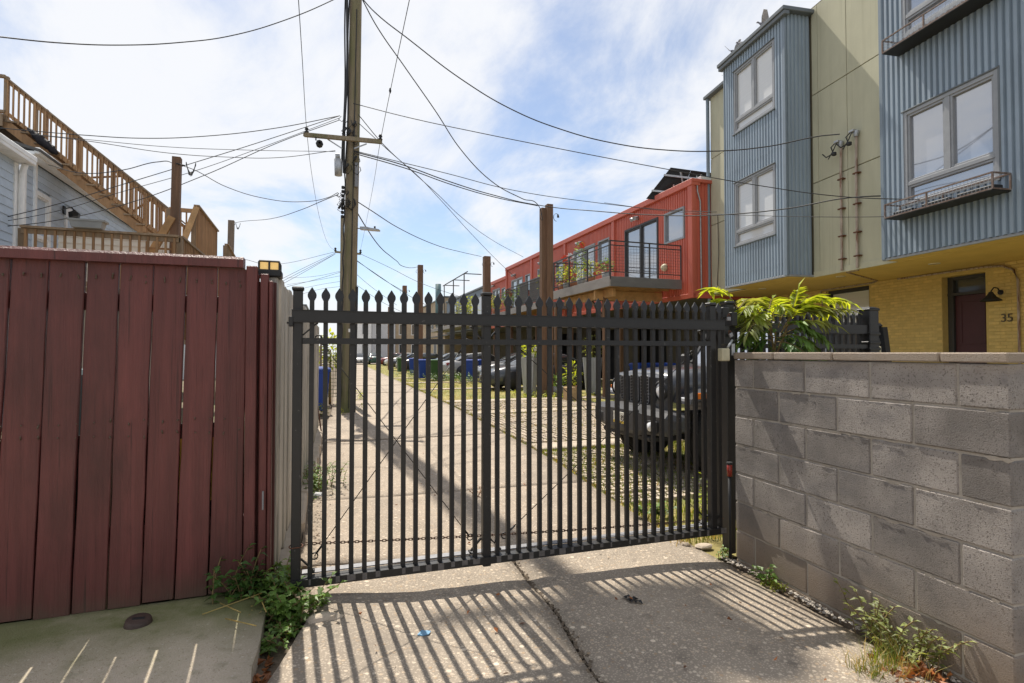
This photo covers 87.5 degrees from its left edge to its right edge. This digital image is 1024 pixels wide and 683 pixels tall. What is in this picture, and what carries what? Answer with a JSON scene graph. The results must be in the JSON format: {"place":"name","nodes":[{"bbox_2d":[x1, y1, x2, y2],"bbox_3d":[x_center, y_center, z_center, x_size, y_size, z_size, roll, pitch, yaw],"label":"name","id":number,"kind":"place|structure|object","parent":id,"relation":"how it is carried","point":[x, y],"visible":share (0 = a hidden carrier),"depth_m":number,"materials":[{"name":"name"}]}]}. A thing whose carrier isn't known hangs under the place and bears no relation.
{"place":"outdoors","nodes":[
{"label":"outdoors","id":0,"kind":"place"},
{"bbox_2d":[12,140,136,247],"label":"clapboard house","id":1,"kind":"structure","parent":0,"point":[46,184],"depth_m":13.62,"materials":[{"name":"blue"}]},
{"bbox_2d":[37,191,51,247],"bbox_3d":[-11.576,-2.524,13.110,0.130,2.224,0.822,0,-1,-20],"label":"window","id":2,"kind":"structure","parent":1,"relation":"in","point":[47,200],"depth_m":13.38,"materials":[{"name":"white paint"}]},
{"bbox_2d":[0,74,184,234],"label":"outside stair","id":3,"kind":"object","parent":1,"relation":"on","point":[125,213],"visible":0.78,"depth_m":13.52,"materials":[{"name":"brown wood"}]},
{"bbox_2d":[27,128,58,154],"bbox_3d":[-11.475,-4.900,13.107,0.634,0.618,0.282,0,-1,-20],"label":"string netting","id":4,"kind":"object","parent":3,"relation":"on","point":[44,142],"visible":0.92,"depth_m":13.04,"materials":[{"name":"black"}]},
{"bbox_2d":[1,378,244,445],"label":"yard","id":5,"kind":"structure","parent":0,"point":[182,405],"depth_m":14.37,"materials":[{"name":"concrete"}]},
{"bbox_2d":[0,133,36,421],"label":"house wing","id":6,"kind":"structure","parent":5,"relation":"on","point":[13,156],"depth_m":10.21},
{"bbox_2d":[7,116,338,216],"bbox_3d":[-7.057,-3.761,11.427,6.427,3.176,0.339,1,-1,-24],"label":"overhead wire","id":7,"kind":"object","parent":6,"relation":"attached to","point":[171,169],"visible":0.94,"depth_m":11.38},
{"bbox_2d":[8,118,338,220],"bbox_3d":[-7.047,-3.718,11.405,6.425,3.163,0.285,1,-1,-24],"label":"overhead wire","id":8,"kind":"object","parent":6,"relation":"attached to","point":[169,178],"visible":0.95,"depth_m":11.31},
{"bbox_2d":[9,120,338,225],"bbox_3d":[-7.031,-3.666,11.369,6.426,3.176,0.204,1,-1,-24],"label":"overhead wire","id":9,"kind":"object","parent":6,"relation":"attached to","point":[170,188],"visible":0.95,"depth_m":11.31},
{"bbox_2d":[58,235,168,391],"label":"cream sided shed","id":10,"kind":"structure","parent":5,"relation":"on","point":[88,244],"depth_m":10.38,"materials":[{"name":"beige wood"}]},
{"bbox_2d":[17,215,218,341],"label":"porch deck","id":11,"kind":"structure","parent":5,"relation":"on","point":[181,245],"depth_m":9.18,"materials":[{"name":"brown wood"}]},
{"bbox_2d":[66,217,108,229],"bbox_3d":[-7.111,-1.964,8.975,0.528,0.140,0.220,0,-1,-20],"label":"window box","id":12,"kind":"object","parent":11,"relation":"hanging from","point":[81,223],"visible":1,"depth_m":8.90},
{"bbox_2d":[169,156,195,253],"bbox_3d":[-6.242,-0.930,10.090,0.459,5.103,0.181,0,-1,-20],"label":"service post","id":13,"kind":"object","parent":5,"relation":"on","point":[176,186],"visible":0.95,"depth_m":10.05,"materials":[{"name":"brown wood"}]},
{"bbox_2d":[166,204,235,399],"bbox_3d":[-10.570,-0.822,16.494,3.165,5.170,10.967,0,-1,-20],"label":"deck screen","id":14,"kind":"object","parent":5,"relation":"on","point":[201,227],"visible":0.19,"depth_m":14.07,"materials":[{"name":"brown wood"}]},
{"bbox_2d":[227,220,239,251],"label":"service post","id":15,"kind":"object","parent":5,"relation":"on","point":[231,231],"visible":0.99,"depth_m":20.92,"materials":[{"name":"wood"}]},
{"bbox_2d":[0,590,269,682],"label":"sidewalk","id":16,"kind":"structure","parent":0,"point":[183,640],"depth_m":2.37,"materials":[{"name":"grey concrete"}]},
{"bbox_2d":[123,613,152,629],"bbox_3d":[-1.784,1.347,2.554,0.116,0.059,0.115,5,4,-19],"label":"valve cover","id":17,"kind":"object","parent":16,"relation":"on","point":[137,621],"visible":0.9,"depth_m":2.54,"materials":[{"name":"brown metal"}]},
{"bbox_2d":[0,245,276,622],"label":"board fence","id":18,"kind":"object","parent":16,"relation":"on","point":[47,300],"visible":0.98,"depth_m":2.74,"materials":[{"name":"red paint"}]},
{"bbox_2d":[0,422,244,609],"bbox_3d":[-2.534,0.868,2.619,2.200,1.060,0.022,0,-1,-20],"label":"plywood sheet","id":19,"kind":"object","parent":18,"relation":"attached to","point":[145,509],"visible":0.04,"depth_m":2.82,"materials":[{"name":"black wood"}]},
{"bbox_2d":[202,593,266,625],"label":"dead stems","id":20,"kind":"object","parent":16,"relation":"on","point":[237,610],"visible":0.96,"depth_m":2.65,"materials":[{"name":"beige plant"}]},
{"bbox_2d":[204,543,267,603],"bbox_3d":[-1.451,1.231,2.818,0.309,0.304,0.218,0,-1,-20],"label":"climbing weed","id":21,"kind":"object","parent":16,"relation":"on","point":[237,582],"visible":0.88,"depth_m":2.81,"materials":[{"name":"green plant"}]},
{"bbox_2d":[269,277,278,574],"bbox_3d":[-1.395,0.501,3.065,0.090,1.734,0.090,0,-1,-20],"label":"corner post","id":22,"kind":"object","parent":16,"relation":"on","point":[275,279],"visible":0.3,"depth_m":3.05,"materials":[{"name":"white wood"}]},
{"bbox_2d":[258,260,282,279],"bbox_3d":[-1.395,-0.414,3.085,0.130,0.093,0.130,0,-1,-20],"label":"post lantern","id":23,"kind":"object","parent":22,"relation":"on","point":[272,268],"visible":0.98,"depth_m":3.03,"materials":[{"name":"metal"}]},
{"bbox_2d":[320,335,336,396],"bbox_3d":[-5.037,0.775,14.753,0.490,1.900,0.050,0,-1,-20],"label":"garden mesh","id":24,"kind":"object","parent":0,"point":[321,360],"visible":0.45,"depth_m":14.75,"materials":[{"name":"grey plastic"}]},
{"bbox_2d":[372,324,394,357],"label":"pale house","id":25,"kind":"structure","parent":0,"point":[384,335],"depth_m":79.03,"materials":[{"name":"white paint"}]},
{"bbox_2d":[395,324,413,352],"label":"tan house","id":26,"kind":"structure","parent":0,"point":[410,335],"depth_m":80.40,"materials":[{"name":"beige paint"}]},
{"bbox_2d":[0,0,820,354],"label":"sky","id":27,"kind":"structure","parent":0,"point":[638,73],"materials":[{"name":"blue"}]},
{"bbox_2d":[394,377,701,503],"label":"parking pavement","id":28,"kind":"structure","parent":0,"point":[469,403],"depth_m":8.91,"materials":[{"name":"concrete"}]},
{"bbox_2d":[394,370,478,382],"bbox_3d":[-4.198,1.813,28.892,2.767,0.521,9.539,1,-2,-35],"label":"weed row","id":29,"kind":"object","parent":28,"relation":"on","point":[446,376],"visible":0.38,"depth_m":26.63,"materials":[{"name":"green plant"}]},
{"bbox_2d":[368,364,736,557],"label":"lawn","id":30,"kind":"structure","parent":0,"point":[716,547],"depth_m":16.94,"materials":[{"name":"green plant"}]},
{"bbox_2d":[416,265,425,358],"bbox_3d":[-6.266,-1.469,36.634,0.719,7.550,0.400,0,-1,-20],"label":"timber post","id":31,"kind":"object","parent":30,"relation":"on","point":[420,272],"visible":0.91,"depth_m":36.53,"materials":[{"name":"wood"}]},
{"bbox_2d":[419,359,425,377],"bbox_3d":[-4.784,1.495,28.951,0.681,1.078,0.609,0,-1,-17],"label":"wheeled bin","id":32,"kind":"object","parent":30,"relation":"on","point":[422,367],"visible":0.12,"depth_m":28.68,"materials":[{"name":"blue plastic"}]},
{"bbox_2d":[431,359,437,378],"bbox_3d":[-4.074,1.478,28.150,0.681,1.078,0.609,1,-1,-29],"label":"wheeled bin","id":33,"kind":"object","parent":30,"relation":"on","point":[434,366],"visible":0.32,"depth_m":27.89,"materials":[{"name":"green plastic"}]},
{"bbox_2d":[423,296,472,353],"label":"tan row building","id":34,"kind":"structure","parent":30,"relation":"on","point":[446,348],"depth_m":53.40,"materials":[{"name":"beige paint"}]},
{"bbox_2d":[443,353,494,376],"bbox_3d":[-1.799,1.397,31.826,4.625,1.477,2.020,0,-1,-20],"label":"parked car","id":35,"kind":"object","parent":30,"relation":"on","point":[446,364],"visible":0.2,"depth_m":30.78,"materials":[{"name":"silver paint"}]},
{"bbox_2d":[466,359,472,378],"bbox_3d":[-2.173,1.478,28.177,0.681,1.078,0.609,0,-1,-6],"label":"wheeled bin","id":36,"kind":"object","parent":30,"relation":"on","point":[469,365],"visible":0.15,"depth_m":27.92,"materials":[{"name":"blue plastic"}]},
{"bbox_2d":[482,256,494,291],"bbox_3d":[-1.356,-1.264,29.356,0.719,6.820,0.420,0,-1,-20],"label":"timber post","id":37,"kind":"object","parent":30,"relation":"on","point":[486,263],"visible":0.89,"depth_m":29.27,"materials":[{"name":"wood"}]},
{"bbox_2d":[478,352,525,376],"bbox_3d":[0.424,1.298,27.311,4.625,1.477,2.020,0,-1,-20],"label":"parked car","id":38,"kind":"object","parent":30,"relation":"on","point":[513,357],"visible":0.04,"depth_m":26.56,"materials":[{"name":"grey paint"}]},
{"bbox_2d":[521,345,536,394],"bbox_3d":[0.628,0.842,18.362,0.816,1.924,0.808,0,-1,-20],"label":"potted plant","id":39,"kind":"object","parent":30,"relation":"on","point":[534,371],"visible":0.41,"depth_m":18.17,"materials":[{"name":"green plant"}]},
{"bbox_2d":[479,352,584,390],"bbox_3d":[1.035,1.172,21.585,4.625,1.477,2.020,0,-1,-20],"label":"parked car","id":40,"kind":"object","parent":30,"relation":"on","point":[513,373],"visible":0.23,"depth_m":20.98,"materials":[{"name":"grey paint"}]},
{"bbox_2d":[539,204,558,395],"bbox_3d":[1.204,-1.364,18.005,0.719,6.520,0.370,0,-1,-20],"label":"timber post","id":41,"kind":"object","parent":30,"relation":"on","point":[546,251],"visible":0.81,"depth_m":17.94,"materials":[{"name":"brown wood"}]},
{"bbox_2d":[582,335,601,393],"bbox_3d":[2.817,0.783,18.848,1.028,2.064,0.891,0,-1,-20],"label":"potted plant","id":42,"kind":"object","parent":30,"relation":"on","point":[593,370],"visible":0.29,"depth_m":18.57,"materials":[{"name":"green plant"}]},
{"bbox_2d":[631,501,676,515],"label":"weed","id":43,"kind":"object","parent":30,"relation":"on","point":[657,509],"visible":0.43,"depth_m":4.75,"materials":[{"name":"green plant"}]},
{"bbox_2d":[719,301,736,553],"bbox_3d":[1.601,0.632,3.946,0.125,1.870,0.215,-1,-1,24],"label":"lock post","id":44,"kind":"object","parent":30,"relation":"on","point":[728,405],"visible":0.76,"depth_m":3.97,"materials":[{"name":"metal"}]},
{"bbox_2d":[287,286,725,590],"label":"sliding gate","id":45,"kind":"structure","parent":44,"relation":"attached to","point":[710,327],"depth_m":3.32,"materials":[{"name":"grey metal"}]},
{"bbox_2d":[305,518,723,544],"bbox_3d":[0.202,1.219,3.476,2.892,0.170,0.014,0,-1,-20],"label":"chain","id":46,"kind":"object","parent":45,"relation":"attached to","point":[421,538],"visible":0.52,"depth_m":3.29,"materials":[{"name":"metal"}]},
{"bbox_2d":[718,339,732,360],"bbox_3d":[1.534,0.061,3.817,0.126,0.155,0.050,0,-1,-20],"label":"junction box","id":47,"kind":"object","parent":44,"relation":"attached to","point":[723,354],"visible":1,"depth_m":3.79,"materials":[{"name":"beige plastic"}]},
{"bbox_2d":[595,319,891,471],"bbox_3d":[3.101,0.670,7.295,3.746,1.870,2.120,0,-1,-20],"label":"off road vehicle","id":48,"kind":"object","parent":30,"relation":"on","point":[884,340],"visible":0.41,"depth_m":6.53,"materials":[{"name":"grey paint"}]},
{"bbox_2d":[698,279,862,360],"bbox_3d":[1.979,0.550,4.009,0.975,2.076,0.816,0,-1,-20],"label":"tree of heaven","id":49,"kind":"object","parent":30,"relation":"on","point":[759,321],"visible":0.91,"depth_m":3.93,"materials":[{"name":"green plant"}]},
{"bbox_2d":[857,307,880,361],"bbox_3d":[3.101,0.652,4.619,0.164,1.900,0.128,0,-1,-20],"label":"fence post","id":50,"kind":"object","parent":30,"relation":"on","point":[870,319],"visible":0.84,"depth_m":4.58,"materials":[{"name":"black metal"}]},
{"bbox_2d":[734,307,867,501],"bbox_3d":[2.329,0.545,4.338,1.490,1.622,0.062,0,-1,-20],"label":"steel fence","id":51,"kind":"object","parent":50,"relation":"attached to","point":[858,329],"visible":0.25,"depth_m":4.45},
{"bbox_2d":[255,362,908,682],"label":"soil","id":52,"kind":"structure","parent":0,"point":[278,657],"depth_m":3.02,"materials":[{"name":"brown soil"}]},
{"bbox_2d":[252,626,287,682],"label":"dry leaves","id":53,"kind":"object","parent":52,"relation":"on","point":[266,675],"visible":0.46,"depth_m":2.31,"materials":[{"name":"brown plant"}]},
{"bbox_2d":[225,550,345,620],"bbox_3d":[-1.275,1.316,2.869,0.771,0.189,0.485,-1,-2,43],"label":"weed clump","id":54,"kind":"object","parent":52,"relation":"on","point":[277,594],"visible":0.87,"depth_m":2.77,"materials":[{"name":"green plant"}]},
{"bbox_2d":[259,598,330,655],"bbox_3d":[-1.141,1.396,2.625,0.295,0.087,0.577,0,-1,8],"label":"trailing weed","id":55,"kind":"object","parent":52,"relation":"on","point":[293,624],"visible":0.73,"depth_m":2.58,"materials":[{"name":"green plant"}]},
{"bbox_2d":[318,367,330,410],"bbox_3d":[-4.664,1.137,12.644,0.681,1.078,0.609,1,-1,-25],"label":"wheeled bin","id":56,"kind":"object","parent":52,"relation":"on","point":[320,393],"visible":0.08,"depth_m":12.47,"materials":[{"name":"blue plastic"}]},
{"bbox_2d":[319,328,336,403],"bbox_3d":[-5.189,0.690,15.336,0.946,2.196,0.850,0,-1,-20],"label":"bush","id":57,"kind":"object","parent":52,"relation":"on","point":[330,363],"visible":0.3,"depth_m":15.29,"materials":[{"name":"green plant"}]},
{"bbox_2d":[734,352,1023,682],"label":"block wall","id":58,"kind":"structure","parent":52,"relation":"on","point":[889,484],"depth_m":2.71,"materials":[{"name":"grey concrete"}]},
{"bbox_2d":[862,653,952,682],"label":"dry leaves","id":59,"kind":"object","parent":52,"relation":"on","point":[923,670],"visible":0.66,"depth_m":2.43,"materials":[{"name":"brown plant"}]},
{"bbox_2d":[267,363,947,682],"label":"alley pavement","id":60,"kind":"structure","parent":0,"point":[474,647],"depth_m":2.94,"materials":[{"name":"concrete"}]},
{"bbox_2d":[277,429,321,584],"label":"kerb","id":61,"kind":"structure","parent":60,"relation":"on","point":[285,550],"depth_m":4.46,"materials":[{"name":"concrete"}]},
{"bbox_2d":[276,279,318,562],"bbox_3d":[-2.379,0.534,6.181,0.093,1.723,6.386,0,-1,-18],"label":"white fence","id":62,"kind":"object","parent":61,"relation":"on","point":[284,436],"visible":0.5,"depth_m":3.68,"materials":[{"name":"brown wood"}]},
{"bbox_2d":[301,477,333,613],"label":"gravel","id":63,"kind":"structure","parent":60,"relation":"on","point":[318,535],"depth_m":3.92,"materials":[{"name":"gravel"}]},
{"bbox_2d":[306,611,343,623],"bbox_3d":[-0.941,1.391,2.695,0.181,0.052,0.083,0,-1,-20],"label":"stone","id":64,"kind":"object","parent":60,"relation":"on","point":[322,616],"visible":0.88,"depth_m":2.67,"materials":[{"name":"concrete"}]},
{"bbox_2d":[302,461,348,500],"bbox_3d":[-1.969,1.373,5.412,0.560,0.296,1.006,0,-1,-9],"label":"weed patch","id":65,"kind":"object","parent":60,"relation":"on","point":[317,482],"visible":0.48,"depth_m":5.41,"materials":[{"name":"green plant"}]},
{"bbox_2d":[303,0,382,412],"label":"utility pole","id":66,"kind":"object","parent":60,"relation":"on","point":[350,160],"visible":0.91,"depth_m":12.78,"materials":[{"name":"wood"}]},
{"bbox_2d":[0,0,332,45],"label":"overhead wire","id":67,"kind":"object","parent":66,"relation":"attached to","point":[158,43],"visible":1,"depth_m":9.68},
{"bbox_2d":[1,115,339,138],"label":"overhead wire","id":68,"kind":"object","parent":66,"relation":"attached to","point":[166,138],"visible":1,"depth_m":11.73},
{"bbox_2d":[31,134,334,157],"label":"overhead wire","id":69,"kind":"object","parent":66,"relation":"attached to","point":[170,153],"visible":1,"depth_m":11.56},
{"bbox_2d":[37,134,334,151],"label":"overhead wire","id":70,"kind":"object","parent":66,"relation":"attached to","point":[191,148],"visible":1,"depth_m":11.66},
{"bbox_2d":[184,166,337,201],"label":"overhead wire","id":71,"kind":"object","parent":66,"relation":"attached to","point":[260,197],"visible":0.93,"depth_m":12.14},
{"bbox_2d":[298,0,333,249],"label":"overhead wire","id":72,"kind":"object","parent":66,"relation":"attached to","point":[304,100],"visible":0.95,"depth_m":10.72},
{"bbox_2d":[360,0,409,249],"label":"overhead wire","id":73,"kind":"object","parent":66,"relation":"attached to","point":[389,94],"visible":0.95,"depth_m":10.08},
{"bbox_2d":[359,123,516,278],"bbox_3d":[-1.490,-3.976,18.233,0.602,2.108,12.084,0,-1,18],"label":"overhead wire","id":74,"kind":"object","parent":66,"relation":"attached to","point":[437,196],"visible":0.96,"depth_m":15.51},
{"bbox_2d":[353,153,537,205],"bbox_3d":[-1.359,-4.277,14.581,6.191,0.253,0.343,1,-2,-43],"label":"overhead wire","id":75,"kind":"object","parent":66,"relation":"attached to","point":[440,180],"visible":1,"depth_m":13.90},
{"bbox_2d":[362,0,542,219],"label":"overhead wire","id":76,"kind":"object","parent":66,"relation":"attached to","point":[435,110],"visible":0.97,"depth_m":13.92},
{"bbox_2d":[353,150,712,211],"bbox_3d":[0.679,-3.946,14.371,9.324,1.040,1.987,0,-1,-10],"label":"overhead wire","id":77,"kind":"object","parent":66,"relation":"attached to","point":[525,192],"visible":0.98,"depth_m":14.68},
{"bbox_2d":[363,0,839,151],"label":"overhead wire","id":78,"kind":"object","parent":66,"relation":"attached to","point":[585,136],"visible":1,"depth_m":12.74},
{"bbox_2d":[353,151,880,215],"bbox_3d":[3.268,-3.391,13.269,12.933,2.156,5.628,0,-1,18],"label":"overhead wire","id":79,"kind":"object","parent":66,"relation":"attached to","point":[623,213],"visible":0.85,"depth_m":13.34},
{"bbox_2d":[334,218,361,288],"bbox_3d":[-10.674,-2.986,34.751,1.974,10.501,0.296,0,-1,16],"label":"utility pole","id":80,"kind":"object","parent":60,"relation":"on","point":[341,248],"visible":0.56,"depth_m":34.84,"materials":[{"name":"wood"}]},
{"bbox_2d":[512,561,603,682],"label":"crack","id":81,"kind":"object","parent":60,"relation":"on","point":[557,614],"depth_m":2.74,"materials":[{"name":"concrete"}]},
{"bbox_2d":[317,440,825,680],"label":"dry leaves","id":82,"kind":"object","parent":60,"relation":"on","point":[496,629],"visible":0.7,"depth_m":2.79,"materials":[{"name":"brown plant"}]},
{"bbox_2d":[423,176,787,396],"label":"metal row building","id":83,"kind":"structure","parent":60,"relation":"on","point":[656,260],"depth_m":18.65,"materials":[{"name":"red metal"}]},
{"bbox_2d":[431,271,482,333],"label":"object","id":84,"kind":"structure","parent":83,"relation":"on","point":[477,292],"depth_m":43.64,"materials":[{"name":"blue"}]},
{"bbox_2d":[511,276,522,306],"bbox_3d":[0.335,-2.674,31.879,0.130,2.150,2.000,0,-1,-19],"label":"sliding door","id":85,"kind":"structure","parent":83,"relation":"in","point":[519,280],"depth_m":32.30,"materials":[{"name":"clear glass"}]},
{"bbox_2d":[555,253,573,289],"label":"potted plant","id":86,"kind":"object","parent":83,"relation":"on","point":[564,260],"visible":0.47,"depth_m":19.89,"materials":[{"name":"green plant"}]},
{"bbox_2d":[573,242,589,284],"bbox_3d":[2.375,-2.691,18.466,0.594,1.574,0.551,0,-1,-20],"label":"potted plant","id":87,"kind":"object","parent":83,"relation":"on","point":[581,244],"visible":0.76,"depth_m":18.38,"materials":[{"name":"green plant"}]},
{"bbox_2d":[573,243,594,282],"bbox_3d":[3.195,-2.958,23.551,0.130,2.350,2.080,0,-1,-19],"label":"sliding door","id":88,"kind":"structure","parent":83,"relation":"in","point":[592,254],"depth_m":23.49,"materials":[{"name":"clear glass"}]},
{"bbox_2d":[598,237,608,263],"bbox_3d":[3.784,-3.695,21.850,0.141,0.950,0.951,0,-1,-20],"label":"window","id":89,"kind":"structure","parent":83,"relation":"in","point":[606,255],"depth_m":21.90,"materials":[{"name":"clear glass"}]},
{"bbox_2d":[624,217,658,278],"bbox_3d":[4.669,-3.052,19.256,0.130,2.350,2.163,0,-1,-19],"label":"sliding door","id":90,"kind":"structure","parent":83,"relation":"in","point":[648,231],"depth_m":19.18,"materials":[{"name":"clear glass"}]},
{"bbox_2d":[664,206,684,243],"bbox_3d":[5.310,-3.758,17.405,0.130,1.020,1.060,0,-1,-19],"label":"window","id":91,"kind":"structure","parent":83,"relation":"in","point":[674,226],"depth_m":17.46,"materials":[{"name":"clear glass"}]},
{"bbox_2d":[646,168,710,199],"bbox_3d":[5.583,-5.151,17.840,2.246,1.420,0.464,-1,-2,35],"label":"solar array","id":92,"kind":"object","parent":83,"relation":"on","point":[670,179],"visible":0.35,"depth_m":17.93,"materials":[{"name":"glass"}]},
{"bbox_2d":[748,564,778,583],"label":"weed","id":93,"kind":"object","parent":60,"relation":"on","point":[761,576],"visible":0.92,"depth_m":3.45,"materials":[{"name":"green plant"}]},
{"bbox_2d":[760,576,788,592],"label":"weed","id":94,"kind":"object","parent":60,"relation":"on","point":[771,585],"visible":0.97,"depth_m":3.35,"materials":[{"name":"green plant"}]},
{"bbox_2d":[721,556,961,682],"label":"gravel","id":95,"kind":"structure","parent":60,"relation":"on","point":[827,611],"depth_m":3.10,"materials":[{"name":"grey gravel"}]},
{"bbox_2d":[726,461,732,558],"bbox_3d":[1.577,1.220,3.871,0.042,0.692,0.042,0,-1,-20],"label":"post","id":96,"kind":"object","parent":95,"relation":"on","point":[729,468],"visible":1,"depth_m":3.86,"materials":[{"name":"black"}]},
{"bbox_2d":[841,630,914,682],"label":"grass tuft","id":97,"kind":"object","parent":60,"relation":"on","point":[890,651],"visible":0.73,"depth_m":2.49,"materials":[{"name":"green plant"}]},
{"bbox_2d":[828,627,946,682],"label":"dry grass tuft","id":98,"kind":"object","parent":60,"relation":"on","point":[882,665],"visible":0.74,"depth_m":2.46,"materials":[{"name":"plant"}]},
{"bbox_2d":[833,578,976,671],"bbox_3d":[1.870,1.414,2.627,0.336,0.252,0.657,1,-1,-33],"label":"weed","id":99,"kind":"object","parent":60,"relation":"on","point":[885,628],"visible":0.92,"depth_m":2.60,"materials":[{"name":"green plant"}]},
{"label":"ground","id":100,"kind":"structure","parent":0,"visible":0},
{"bbox_2d":[357,324,371,355],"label":"white house","id":101,"kind":"structure","parent":100,"relation":"on","point":[359,335],"depth_m":78.20,"materials":[{"name":"paint"}]},
{"bbox_2d":[703,0,1023,363],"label":"row house","id":102,"kind":"structure","parent":100,"relation":"on","point":[922,101],"depth_m":11.27,"materials":[{"name":"blue metal"}]},
{"bbox_2d":[353,103,919,199],"bbox_3d":[2.636,-3.898,11.305,12.914,3.488,1.498,0,-1,18],"label":"overhead wire","id":103,"kind":"object","parent":102,"relation":"attached to","point":[641,164],"visible":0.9,"depth_m":11.91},
{"bbox_2d":[608,203,887,216],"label":"overhead wire","id":104,"kind":"object","parent":102,"relation":"attached to","point":[744,215],"visible":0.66,"depth_m":12.55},
{"bbox_2d":[734,39,774,133],"bbox_3d":[6.191,-6.424,13.646,0.115,1.695,1.595,0,-1,-12],"label":"window","id":105,"kind":"structure","parent":102,"relation":"in","point":[754,81],"depth_m":13.59,"materials":[{"name":"white glass"}]},
{"bbox_2d":[735,163,776,245],"bbox_3d":[6.190,-3.402,13.587,0.115,1.700,1.580,0,-1,-12],"label":"window","id":106,"kind":"structure","parent":102,"relation":"in","point":[748,198],"depth_m":13.52,"materials":[{"name":"white glass"}]},
{"bbox_2d":[829,286,868,322],"bbox_3d":[9.002,-0.398,14.192,0.115,2.020,1.400,0,-1,-12],"label":"window","id":107,"kind":"structure","parent":102,"relation":"in","point":[861,298],"depth_m":14.11,"materials":[{"name":"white glass"}]},
{"bbox_2d":[901,0,962,38],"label":"window","id":108,"kind":"structure","parent":102,"relation":"in","point":[910,9],"depth_m":9.69,"materials":[{"name":"clear glass"}]},
{"bbox_2d":[903,68,999,206],"bbox_3d":[7.483,-3.380,9.142,0.115,1.760,1.615,0,-1,-12],"label":"window","id":109,"kind":"structure","parent":102,"relation":"in","point":[951,137],"depth_m":9.06,"materials":[{"name":"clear glass"}]},
{"bbox_2d":[955,293,986,362],"bbox_3d":[9.701,0.317,11.224,0.057,2.620,0.725,0,-1,-12],"label":"door","id":110,"kind":"structure","parent":102,"relation":"in","point":[971,333],"depth_m":11.27,"materials":[{"name":"red wood"}]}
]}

